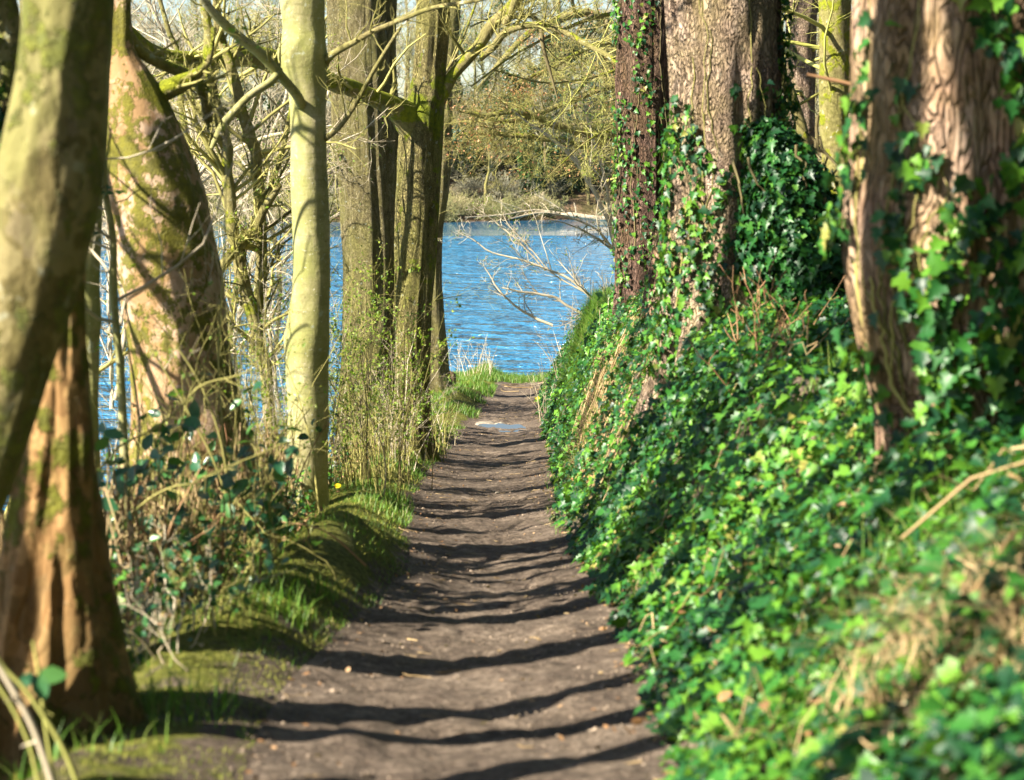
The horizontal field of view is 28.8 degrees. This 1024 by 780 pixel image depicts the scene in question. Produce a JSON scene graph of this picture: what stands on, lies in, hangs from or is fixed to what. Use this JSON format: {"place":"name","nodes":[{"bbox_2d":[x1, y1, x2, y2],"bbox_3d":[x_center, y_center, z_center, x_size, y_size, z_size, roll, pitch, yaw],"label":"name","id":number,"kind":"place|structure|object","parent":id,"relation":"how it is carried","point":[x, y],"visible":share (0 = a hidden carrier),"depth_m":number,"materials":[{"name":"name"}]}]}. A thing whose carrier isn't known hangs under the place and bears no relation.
{"place":"outdoors","nodes":[
{"label":"outdoors","id":0,"kind":"place"},
{"bbox_2d":[3,219,615,511],"bbox_3d":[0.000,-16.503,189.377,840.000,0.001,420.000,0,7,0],"label":"lake","id":1,"kind":"structure","parent":0,"point":[509,329],"depth_m":86.22,"materials":[{"name":"blue liquid"}]},
{"bbox_2d":[466,190,615,222],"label":"fallen tree","id":2,"kind":"object","parent":1,"relation":"on","point":[582,216],"visible":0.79,"depth_m":171.23,"materials":[{"name":"brown wood"}]},
{"bbox_2d":[17,0,851,109],"label":"sky","id":3,"kind":"structure","parent":0,"point":[470,71],"materials":[{"name":"white"}]},
{"bbox_2d":[244,377,678,779],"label":"path","id":4,"kind":"structure","parent":0,"point":[360,727],"depth_m":8.22,"materials":[{"name":"soil"}]},
{"bbox_2d":[226,397,694,779],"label":"grit","id":5,"kind":"object","parent":4,"relation":"on","point":[271,697],"visible":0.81,"depth_m":8.08,"materials":[{"name":"gravel"}]},
{"bbox_2d":[478,423,524,431],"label":"puddle","id":6,"kind":"object","parent":4,"relation":"on","point":[505,426],"visible":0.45,"depth_m":35.01,"materials":[{"name":"grey liquid"}]},
{"bbox_2d":[198,101,820,221],"bbox_3d":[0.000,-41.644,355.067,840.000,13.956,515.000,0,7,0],"label":"hillside","id":7,"kind":"structure","parent":0,"point":[579,200],"depth_m":185.58,"materials":[{"name":"brown plant"}]},
{"bbox_2d":[137,2,164,70],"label":"bare tree","id":8,"kind":"object","parent":7,"relation":"on","point":[145,9],"visible":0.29,"depth_m":205.24,"materials":[{"name":"grey plant"}]},
{"bbox_2d":[178,0,212,96],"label":"bare tree","id":9,"kind":"object","parent":7,"relation":"on","point":[191,3],"visible":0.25,"depth_m":206.44,"materials":[{"name":"grey plant"}]},
{"bbox_2d":[178,6,246,177],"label":"bare tree","id":10,"kind":"object","parent":7,"relation":"on","point":[201,42],"visible":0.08,"depth_m":177.73,"materials":[{"name":"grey plant"}]},
{"bbox_2d":[198,0,276,83],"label":"bare tree","id":11,"kind":"object","parent":7,"relation":"on","point":[242,2],"visible":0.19,"depth_m":204.65,"materials":[{"name":"grey plant"}]},
{"bbox_2d":[230,10,278,145],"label":"bare tree","id":12,"kind":"object","parent":7,"relation":"on","point":[256,34],"visible":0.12,"depth_m":193.57,"materials":[{"name":"grey plant"}]},
{"bbox_2d":[248,5,281,112],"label":"bare tree","id":13,"kind":"object","parent":7,"relation":"on","point":[275,43],"visible":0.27,"depth_m":207.97,"materials":[{"name":"grey plant"}]},
{"bbox_2d":[244,69,288,167],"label":"bare tree","id":14,"kind":"object","parent":7,"relation":"on","point":[277,98],"visible":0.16,"depth_m":186.71,"materials":[{"name":"beige plant"}]},
{"bbox_2d":[396,27,415,99],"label":"bare tree","id":15,"kind":"object","parent":7,"relation":"on","point":[409,56],"visible":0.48,"depth_m":192.45,"materials":[{"name":"grey plant"}]},
{"bbox_2d":[396,0,415,98],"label":"bare tree","id":16,"kind":"object","parent":7,"relation":"on","point":[408,27],"visible":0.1,"depth_m":219.03,"materials":[{"name":"grey plant"}]},
{"bbox_2d":[444,192,464,221],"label":"willow shrub","id":17,"kind":"object","parent":7,"relation":"on","point":[450,215],"visible":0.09,"depth_m":174.05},
{"bbox_2d":[445,190,476,219],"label":"willow shrub","id":18,"kind":"object","parent":7,"relation":"on","point":[456,202],"visible":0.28,"depth_m":175.81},
{"bbox_2d":[452,57,473,134],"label":"bare tree","id":19,"kind":"object","parent":7,"relation":"on","point":[455,108],"visible":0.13,"depth_m":187.22,"materials":[{"name":"brown plant"}]},
{"bbox_2d":[446,192,484,220],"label":"willow shrub","id":20,"kind":"object","parent":7,"relation":"on","point":[471,211],"visible":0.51,"depth_m":176.34,"materials":[{"name":"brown wood"}]},
{"bbox_2d":[451,132,482,177],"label":"evergreen bush","id":21,"kind":"object","parent":7,"relation":"on","point":[466,163],"visible":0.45,"depth_m":186.39,"materials":[{"name":"green plant"}]},
{"bbox_2d":[449,175,488,196],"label":"grey thicket","id":22,"kind":"object","parent":7,"relation":"on","point":[464,187],"visible":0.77,"depth_m":182.99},
{"bbox_2d":[450,146,487,180],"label":"grey thicket","id":23,"kind":"object","parent":7,"relation":"on","point":[452,175],"visible":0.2,"depth_m":186.00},
{"bbox_2d":[460,0,495,74],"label":"bare tree","id":24,"kind":"object","parent":7,"relation":"on","point":[478,9],"visible":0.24,"depth_m":204.88,"materials":[{"name":"beige plant"}]},
{"bbox_2d":[457,16,503,126],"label":"bare tree","id":25,"kind":"object","parent":7,"relation":"on","point":[474,62],"visible":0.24,"depth_m":195.12,"materials":[{"name":"grey plant"}]},
{"bbox_2d":[474,124,504,171],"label":"evergreen bush","id":26,"kind":"object","parent":7,"relation":"on","point":[486,164],"visible":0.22,"depth_m":188.76,"materials":[{"name":"green plant"}]},
{"bbox_2d":[471,189,521,219],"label":"willow shrub","id":27,"kind":"object","parent":7,"relation":"on","point":[491,209],"visible":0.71,"depth_m":177.32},
{"bbox_2d":[466,187,528,219],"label":"willow shrub","id":28,"kind":"object","parent":7,"relation":"on","point":[506,209],"visible":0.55,"depth_m":177.94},
{"bbox_2d":[480,50,514,173],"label":"bare tree","id":29,"kind":"object","parent":7,"relation":"on","point":[500,168],"visible":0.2,"depth_m":188.37,"materials":[{"name":"brown plant"}]},
{"bbox_2d":[475,77,520,202],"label":"bare tree","id":30,"kind":"object","parent":7,"relation":"on","point":[490,166],"visible":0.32,"depth_m":180.94,"materials":[{"name":"beige plant"}]},
{"bbox_2d":[466,164,540,203],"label":"grey thicket","id":31,"kind":"object","parent":7,"relation":"on","point":[499,194],"visible":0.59,"depth_m":182.72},
{"bbox_2d":[516,104,534,197],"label":"ivy clad tree","id":32,"kind":"object","parent":7,"relation":"on","point":[526,175],"visible":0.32,"depth_m":184.17,"materials":[{"name":"plant"}]},
{"bbox_2d":[494,0,556,76],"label":"bare tree","id":33,"kind":"object","parent":7,"relation":"on","point":[530,20],"visible":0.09,"depth_m":212.44,"materials":[{"name":"beige plant"}]},
{"bbox_2d":[511,19,542,100],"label":"bare tree","id":34,"kind":"object","parent":7,"relation":"on","point":[534,49],"visible":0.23,"depth_m":195.34,"materials":[{"name":"grey plant"}]},
{"bbox_2d":[510,184,568,217],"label":"willow shrub","id":35,"kind":"object","parent":7,"relation":"on","point":[538,206],"visible":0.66,"depth_m":180.34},
{"bbox_2d":[528,177,550,202],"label":"evergreen bush","id":36,"kind":"object","parent":7,"relation":"on","point":[537,182],"visible":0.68,"depth_m":183.11,"materials":[{"name":"green plant"}]},
{"bbox_2d":[517,190,564,215],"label":"willow shrub","id":37,"kind":"object","parent":7,"relation":"on","point":[534,200],"visible":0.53,"depth_m":180.47,"materials":[{"name":"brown wood"}]},
{"bbox_2d":[514,168,573,199],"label":"grey thicket","id":38,"kind":"object","parent":7,"relation":"on","point":[553,186],"visible":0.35,"depth_m":185.52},
{"bbox_2d":[533,134,567,189],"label":"evergreen bush","id":39,"kind":"object","parent":7,"relation":"on","point":[551,157],"visible":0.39,"depth_m":186.98,"materials":[{"name":"green plant"}]},
{"bbox_2d":[518,64,585,179],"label":"bare tree","id":40,"kind":"object","parent":7,"relation":"on","point":[547,106],"visible":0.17,"depth_m":186.40,"materials":[{"name":"brown plant"}]},
{"bbox_2d":[557,152,584,192],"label":"evergreen bush","id":41,"kind":"object","parent":7,"relation":"on","point":[580,183],"visible":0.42,"depth_m":187.25,"materials":[{"name":"green plant"}]},
{"bbox_2d":[549,28,613,121],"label":"bare tree","id":42,"kind":"object","parent":7,"relation":"on","point":[583,76],"visible":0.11,"depth_m":192.95,"materials":[{"name":"beige plant"}]},
{"bbox_2d":[553,74,614,204],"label":"bare tree","id":43,"kind":"object","parent":7,"relation":"on","point":[587,194],"visible":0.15,"depth_m":184.09,"materials":[{"name":"brown plant"}]},
{"bbox_2d":[591,143,616,187],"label":"evergreen bush","id":44,"kind":"object","parent":7,"relation":"on","point":[606,174],"visible":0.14,"depth_m":189.03,"materials":[{"name":"green plant"}]},
{"bbox_2d":[0,282,1023,779],"bbox_3d":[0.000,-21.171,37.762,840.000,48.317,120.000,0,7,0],"label":"ground","id":45,"kind":"structure","parent":0,"point":[338,557],"depth_m":7.86,"materials":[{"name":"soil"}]},
{"bbox_2d":[0,664,54,779],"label":"tan briar","id":46,"kind":"object","parent":45,"relation":"on","point":[17,698],"visible":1,"depth_m":4.72,"materials":[{"name":"plant"}]},
{"bbox_2d":[0,640,78,779],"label":"green briar","id":47,"kind":"object","parent":45,"relation":"on","point":[41,680],"visible":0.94,"depth_m":4.95,"materials":[{"name":"green plant"}]},
{"bbox_2d":[0,0,114,517],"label":"leaning tree","id":48,"kind":"object","parent":45,"relation":"on","point":[53,144],"visible":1,"depth_m":5.56,"materials":[{"name":"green plant"}]},
{"bbox_2d":[0,0,125,241],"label":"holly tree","id":49,"kind":"object","parent":45,"relation":"on","point":[10,24],"visible":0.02,"depth_m":9.32,"materials":[{"name":"green plant"}]},
{"bbox_2d":[0,268,146,779],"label":"rooted tree","id":50,"kind":"object","parent":45,"relation":"on","point":[59,605],"visible":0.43,"depth_m":6.20,"materials":[{"name":"brown plant"}]},
{"bbox_2d":[86,34,112,471],"bbox_3d":[-1.909,-3.955,11.529,2.917,10.964,1.491,6,9,42],"label":"slim tree","id":51,"kind":"object","parent":45,"relation":"on","point":[93,305],"visible":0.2,"depth_m":11.48,"materials":[{"name":"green plant"}]},
{"bbox_2d":[2,459,264,635],"bbox_3d":[-1.758,0.765,8.791,0.963,0.911,1.513,3,7,24],"label":"bramble bush","id":52,"kind":"object","parent":45,"relation":"on","point":[204,539],"visible":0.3,"depth_m":8.92,"materials":[{"name":"green plant"}]},
{"bbox_2d":[8,366,302,595],"bbox_3d":[-1.888,0.664,10.549,1.742,1.691,2.353,-2,7,-15],"label":"bramble bush","id":53,"kind":"object","parent":45,"relation":"on","point":[196,456],"visible":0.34,"depth_m":10.44,"materials":[{"name":"green plant"}]},
{"bbox_2d":[86,101,261,580],"bbox_3d":[-1.974,-1.504,9.743,1.453,5.029,1.912,0,7,0],"label":"young stem","id":54,"kind":"object","parent":45,"relation":"on","point":[115,321],"visible":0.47,"depth_m":10.02,"materials":[{"name":"brown plant"}]},
{"bbox_2d":[95,393,261,629],"bbox_3d":[-1.734,0.571,8.956,1.130,1.092,0.652,0,7,0],"label":"round leaved shrub","id":55,"kind":"object","parent":45,"relation":"on","point":[192,421],"visible":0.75,"depth_m":9.06,"materials":[{"name":"green plant"}]},
{"bbox_2d":[99,362,259,469],"bbox_3d":[-1.482,0.117,8.870,0.716,0.486,0.175,-1,7,-11],"label":"arching briar","id":56,"kind":"object","parent":55,"relation":"attached to","point":[154,428],"visible":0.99,"depth_m":8.87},
{"bbox_2d":[99,325,289,501],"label":"bare shoots","id":57,"kind":"object","parent":45,"relation":"on","point":[125,368],"visible":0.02,"depth_m":15.29,"materials":[{"name":"brown plant"}]},
{"bbox_2d":[106,0,288,581],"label":"patchy bark tree","id":58,"kind":"object","parent":45,"relation":"on","point":[140,107],"visible":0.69,"depth_m":12.25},
{"bbox_2d":[108,437,288,541],"bbox_3d":[-1.338,0.467,8.805,0.870,0.444,0.337,-4,8,-32],"label":"arching briar","id":59,"kind":"object","parent":45,"relation":"on","point":[156,494],"visible":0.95,"depth_m":8.73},
{"bbox_2d":[109,523,296,671],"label":"bramble bush","id":60,"kind":"object","parent":45,"relation":"on","point":[138,632],"visible":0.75,"depth_m":7.79,"materials":[{"name":"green plant"}]},
{"bbox_2d":[135,17,271,527],"bbox_3d":[-1.450,-0.548,9.405,0.492,2.410,0.633,-6,9,-42],"label":"leaning shoot","id":61,"kind":"object","parent":45,"relation":"on","point":[232,30],"visible":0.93,"depth_m":9.38,"materials":[{"name":"brown plant"}]},
{"bbox_2d":[125,527,289,664],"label":"bramble bush","id":62,"kind":"object","parent":45,"relation":"on","point":[167,553],"visible":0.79,"depth_m":8.08,"materials":[{"name":"green plant"}]},
{"bbox_2d":[87,214,341,582],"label":"bare shoots","id":63,"kind":"object","parent":45,"relation":"on","point":[204,408],"visible":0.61,"depth_m":11.30,"materials":[{"name":"brown plant"}]},
{"bbox_2d":[96,368,336,606],"bbox_3d":[-1.629,0.569,9.781,1.493,1.375,2.607,0,7,0],"label":"bramble bush","id":64,"kind":"object","parent":45,"relation":"on","point":[271,520],"visible":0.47,"depth_m":9.62,"materials":[{"name":"green plant"}]},
{"bbox_2d":[101,403,338,560],"bbox_3d":[-1.888,0.722,12.553,1.526,1.249,2.157,0,7,0],"label":"bramble bush","id":65,"kind":"object","parent":45,"relation":"on","point":[303,436],"visible":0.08,"depth_m":12.92,"materials":[{"name":"green plant"}]},
{"bbox_2d":[100,0,348,401],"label":"waterside willow","id":66,"kind":"object","parent":45,"relation":"on","point":[200,169],"visible":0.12,"depth_m":29.12,"materials":[{"name":"brown plant"}]},
{"bbox_2d":[99,203,367,480],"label":"bare shoots","id":67,"kind":"object","parent":45,"relation":"on","point":[262,353],"visible":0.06,"depth_m":19.75,"materials":[{"name":"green plant"}]},
{"bbox_2d":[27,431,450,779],"bbox_3d":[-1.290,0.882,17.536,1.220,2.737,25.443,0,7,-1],"label":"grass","id":68,"kind":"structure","parent":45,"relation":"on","point":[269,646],"depth_m":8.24,"materials":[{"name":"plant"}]},
{"bbox_2d":[102,0,381,445],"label":"twisted tree","id":69,"kind":"object","parent":45,"relation":"on","point":[247,239],"visible":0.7,"depth_m":18.94,"materials":[{"name":"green plant"}]},
{"bbox_2d":[107,266,377,529],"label":"bare shoots","id":70,"kind":"object","parent":45,"relation":"on","point":[297,425],"visible":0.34,"depth_m":13.41,"materials":[{"name":"brown plant"}]},
{"bbox_2d":[101,206,386,494],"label":"bare shoots","id":71,"kind":"object","parent":45,"relation":"on","point":[284,401],"visible":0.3,"depth_m":16.73,"materials":[{"name":"brown plant"}]},
{"bbox_2d":[99,0,414,408],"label":"tangled sallow","id":72,"kind":"object","parent":45,"relation":"on","point":[241,200],"visible":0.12,"depth_m":35.12,"materials":[{"name":"brown plant"}]},
{"bbox_2d":[154,480,365,654],"bbox_3d":[-1.203,0.828,9.019,0.906,0.564,3.360,0,7,0],"label":"shaded leaf shrub","id":73,"kind":"object","parent":45,"relation":"on","point":[250,506],"visible":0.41,"depth_m":10.15,"materials":[{"name":"plant"}]},
{"bbox_2d":[131,0,395,392],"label":"crooked alder","id":74,"kind":"object","parent":45,"relation":"on","point":[166,23],"visible":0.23,"depth_m":23.81,"materials":[{"name":"brown plant"}]},
{"bbox_2d":[228,227,432,461],"bbox_3d":[-1.950,-0.238,23.598,2.421,3.307,2.166,-6,9,-41],"label":"budding hawthorn","id":75,"kind":"object","parent":45,"relation":"on","point":[362,342],"visible":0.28,"depth_m":23.62,"materials":[{"name":"green plant"}]},
{"bbox_2d":[191,0,495,516],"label":"smooth bark tree","id":76,"kind":"object","parent":45,"relation":"on","point":[299,72],"visible":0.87,"depth_m":15.79,"materials":[{"name":"plant"}]},
{"bbox_2d":[231,260,464,500],"bbox_3d":[-1.558,-0.018,17.696,2.285,2.298,2.037,0,7,0],"label":"budding hawthorn","id":77,"kind":"object","parent":45,"relation":"on","point":[345,436],"visible":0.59,"depth_m":17.64,"materials":[{"name":"green plant"}]},
{"bbox_2d":[249,256,458,490],"bbox_3d":[-1.576,-0.127,19.719,2.175,2.429,1.767,2,7,15],"label":"budding hawthorn","id":78,"kind":"object","parent":45,"relation":"on","point":[364,372],"visible":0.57,"depth_m":19.64,"materials":[{"name":"green plant"}]},
{"bbox_2d":[327,0,398,456],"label":"grey oak","id":79,"kind":"object","parent":45,"relation":"on","point":[376,204],"visible":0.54,"depth_m":28.01,"materials":[{"name":"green plant"}]},
{"bbox_2d":[132,0,616,461],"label":"mossy oak","id":80,"kind":"object","parent":45,"relation":"on","point":[416,118],"visible":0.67,"depth_m":24.59,"materials":[{"name":"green plant"}]},
{"bbox_2d":[328,369,421,499],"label":"dead stalks","id":81,"kind":"object","parent":45,"relation":"on","point":[346,472],"visible":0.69,"depth_m":18.19,"materials":[{"name":"plant"}]},
{"bbox_2d":[271,0,508,311],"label":"bank hazel","id":82,"kind":"object","parent":45,"relation":"on","point":[454,58],"visible":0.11,"depth_m":32.34,"materials":[{"name":"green plant"}]},
{"bbox_2d":[328,313,476,473],"bbox_3d":[-1.365,0.066,22.107,1.745,1.937,1.777,-6,9,-42],"label":"budding hawthorn","id":83,"kind":"object","parent":45,"relation":"on","point":[398,401],"visible":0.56,"depth_m":22.00,"materials":[{"name":"green plant"}]},
{"bbox_2d":[375,376,458,461],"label":"dead stalks","id":84,"kind":"object","parent":45,"relation":"on","point":[445,431],"visible":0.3,"depth_m":26.10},
{"bbox_2d":[374,387,461,447],"bbox_3d":[-1.344,0.304,28.373,1.342,1.185,1.477,0,7,0],"label":"budding hawthorn","id":85,"kind":"object","parent":45,"relation":"on","point":[437,418],"visible":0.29,"depth_m":28.35,"materials":[{"name":"green plant"}]},
{"bbox_2d":[430,0,460,394],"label":"lakeside tree","id":86,"kind":"object","parent":45,"relation":"on","point":[437,305],"visible":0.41,"depth_m":40.87,"materials":[{"name":"brown plant"}]},
{"bbox_2d":[448,333,497,375],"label":"dry reeds","id":87,"kind":"object","parent":45,"relation":"on","point":[479,366],"visible":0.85,"depth_m":47.32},
{"bbox_2d":[12,301,994,779],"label":"leaf litter","id":88,"kind":"object","parent":45,"relation":"on","point":[638,719],"visible":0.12,"depth_m":8.33,"materials":[{"name":"plant"}]},
{"bbox_2d":[0,296,1023,779],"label":"fallen twigs","id":89,"kind":"object","parent":45,"relation":"on","point":[124,502],"visible":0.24,"depth_m":9.40,"materials":[{"name":"wood"}]},
{"bbox_2d":[438,192,591,298],"bbox_3d":[0.272,-2.098,33.026,2.894,2.388,1.836,5,8,34],"label":"pale sapling","id":90,"kind":"object","parent":45,"relation":"on","point":[525,242],"visible":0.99,"depth_m":32.93,"materials":[{"name":"beige plant"}]},
{"bbox_2d":[478,255,581,334],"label":"fallen branch","id":91,"kind":"object","parent":45,"relation":"on","point":[501,294],"visible":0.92,"depth_m":37.23,"materials":[{"name":"wood"}]},
{"bbox_2d":[451,0,616,217],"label":"pine spray tree","id":92,"kind":"object","parent":45,"relation":"on","point":[586,12],"visible":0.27,"depth_m":44.34,"materials":[{"name":"green plant"}]},
{"bbox_2d":[522,280,599,419],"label":"dry reeds","id":93,"kind":"object","parent":45,"relation":"on","point":[543,381],"visible":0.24,"depth_m":36.73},
{"bbox_2d":[511,57,616,259],"bbox_3d":[1.345,-3.072,29.573,2.693,3.716,1.586,3,8,26],"label":"grey sapling","id":94,"kind":"object","parent":45,"relation":"on","point":[608,218],"visible":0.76,"depth_m":29.82,"materials":[{"name":"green plant"}]},
{"bbox_2d":[111,287,1023,779],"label":"ivy ground cover","id":95,"kind":"object","parent":45,"relation":"on","point":[957,743],"visible":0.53,"depth_m":7.15,"materials":[{"name":"green plant"}]},
{"bbox_2d":[400,0,818,215],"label":"overhanging beech","id":96,"kind":"object","parent":45,"relation":"on","point":[801,127],"visible":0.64,"depth_m":29.16,"materials":[{"name":"green plant"}]},
{"bbox_2d":[442,0,820,216],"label":"rusty leaved oak","id":97,"kind":"object","parent":45,"relation":"on","point":[490,135],"visible":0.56,"depth_m":37.95,"materials":[{"name":"brown plant"}]},
{"bbox_2d":[606,0,668,332],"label":"dark ivy tree","id":98,"kind":"object","parent":45,"relation":"on","point":[641,89],"visible":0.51,"depth_m":21.57,"materials":[{"name":"brown plant"}]},
{"bbox_2d":[635,185,666,349],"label":"ivy","id":99,"kind":"object","parent":98,"relation":"attached to","point":[649,296],"visible":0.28,"depth_m":17.93,"materials":[{"name":"green plant"}]},
{"bbox_2d":[598,0,848,149],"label":"pink bark tree","id":100,"kind":"object","parent":45,"relation":"on","point":[804,86],"visible":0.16,"depth_m":33.36,"materials":[{"name":"wood"}]},
{"bbox_2d":[634,0,846,417],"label":"ivy skirted tree","id":101,"kind":"object","parent":45,"relation":"on","point":[743,170],"visible":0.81,"depth_m":13.51,"materials":[{"name":"brown plant"}]},
{"bbox_2d":[688,252,850,396],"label":"dead stalks","id":102,"kind":"object","parent":45,"relation":"on","point":[779,321],"visible":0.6,"depth_m":11.60,"materials":[{"name":"plant"}]},
{"bbox_2d":[562,308,1023,779],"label":"dry grass","id":103,"kind":"structure","parent":45,"relation":"on","point":[1012,612],"depth_m":4.75,"materials":[{"name":"plant"}]},
{"bbox_2d":[782,0,851,203],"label":"lichen tree","id":104,"kind":"object","parent":45,"relation":"on","point":[833,24],"visible":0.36,"depth_m":26.53,"materials":[{"name":"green plant"}]},
{"bbox_2d":[814,0,1023,485],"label":"ivy covered tree","id":105,"kind":"object","parent":45,"relation":"on","point":[931,176],"visible":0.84,"depth_m":6.92,"materials":[{"name":"brown plant"}]},
{"bbox_2d":[806,73,849,85],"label":"orange shoot","id":106,"kind":"object","parent":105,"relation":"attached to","point":[832,80],"visible":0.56,"depth_m":8.89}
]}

